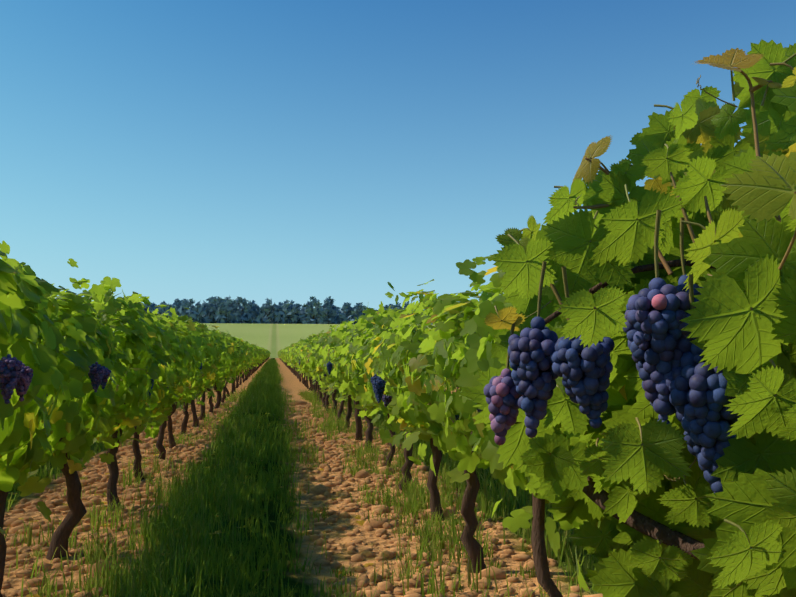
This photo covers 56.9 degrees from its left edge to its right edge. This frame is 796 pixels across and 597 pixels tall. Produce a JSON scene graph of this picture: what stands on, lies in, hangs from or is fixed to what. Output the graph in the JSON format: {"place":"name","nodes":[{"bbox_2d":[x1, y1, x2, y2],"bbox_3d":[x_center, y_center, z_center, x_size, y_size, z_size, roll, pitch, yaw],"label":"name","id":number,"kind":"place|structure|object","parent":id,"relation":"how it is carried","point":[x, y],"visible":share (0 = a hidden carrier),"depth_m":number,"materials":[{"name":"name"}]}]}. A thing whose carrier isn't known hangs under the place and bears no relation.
{"place":"outdoors","nodes":[
{"label":"outdoors","id":0,"kind":"place"},
{"bbox_2d":[1,323,601,596],"bbox_3d":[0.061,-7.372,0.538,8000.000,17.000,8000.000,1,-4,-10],"label":"ground","id":1,"kind":"structure","parent":0,"point":[273,339],"depth_m":4.57,"materials":[{"name":"brown soil"}]},
{"bbox_2d":[118,338,356,378],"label":"vine canopy","id":2,"kind":"object","parent":1,"relation":"on","point":[256,355],"visible":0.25,"depth_m":33.09,"materials":[{"name":"green plant"}]},
{"bbox_2d":[0,307,475,411],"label":"vine canopy","id":3,"kind":"object","parent":1,"relation":"on","point":[222,354],"visible":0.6,"depth_m":10.62,"materials":[{"name":"green plant"}]},
{"bbox_2d":[159,308,349,323],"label":"tree trunks","id":4,"kind":"object","parent":1,"relation":"on","point":[254,313],"visible":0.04,"depth_m":389.43,"materials":[{"name":"brown plant"}]},
{"bbox_2d":[53,295,434,324],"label":"tree line","id":5,"kind":"object","parent":4,"relation":"on","point":[282,313],"visible":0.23,"depth_m":389.34,"materials":[{"name":"green plant"}]},
{"bbox_2d":[8,413,545,596],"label":"fallen leaves","id":6,"kind":"object","parent":1,"relation":"on","point":[361,522],"visible":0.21,"depth_m":4.75,"materials":[{"name":"brown plant"}]},
{"bbox_2d":[0,357,562,596],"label":"vine trunks","id":7,"kind":"object","parent":1,"relation":"on","point":[77,512],"visible":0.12,"depth_m":3.99,"materials":[{"name":"brown plant"}]},
{"bbox_2d":[459,39,795,596],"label":"vine","id":8,"kind":"object","parent":7,"relation":"on","point":[739,342],"depth_m":0.93,"materials":[{"name":"green plant"}]},
{"bbox_2d":[483,275,745,492],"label":"grape clusters","id":9,"kind":"object","parent":8,"relation":"hanging from","point":[682,384],"visible":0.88,"depth_m":0.82,"materials":[{"name":"purple food"}]},
{"bbox_2d":[544,259,715,559],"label":"vine canes","id":10,"kind":"object","parent":8,"relation":"attached to","point":[648,526],"visible":0.35,"depth_m":1.07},
{"bbox_2d":[4,359,598,596],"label":"aisle grass","id":11,"kind":"structure","parent":1,"relation":"on","point":[257,388],"depth_m":4.64,"materials":[{"name":"green plant"}]},
{"bbox_2d":[1,399,602,596],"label":"soil clods","id":12,"kind":"object","parent":1,"relation":"on","point":[317,492],"visible":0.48,"depth_m":5.09,"materials":[{"name":"brown soil"}]},
{"bbox_2d":[0,183,672,591],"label":"vine canopy","id":13,"kind":"object","parent":1,"relation":"on","point":[406,355],"visible":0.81,"depth_m":3.75,"materials":[{"name":"green plant"}]},
{"bbox_2d":[0,354,482,420],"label":"grape clusters","id":14,"kind":"object","parent":13,"relation":"hanging from","point":[16,374],"visible":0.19,"depth_m":2.39,"materials":[{"name":"purple food"}]},
{"bbox_2d":[0,0,795,309],"label":"sky","id":15,"kind":"structure","parent":0,"point":[297,151],"materials":[{"name":"blue"}]}
]}

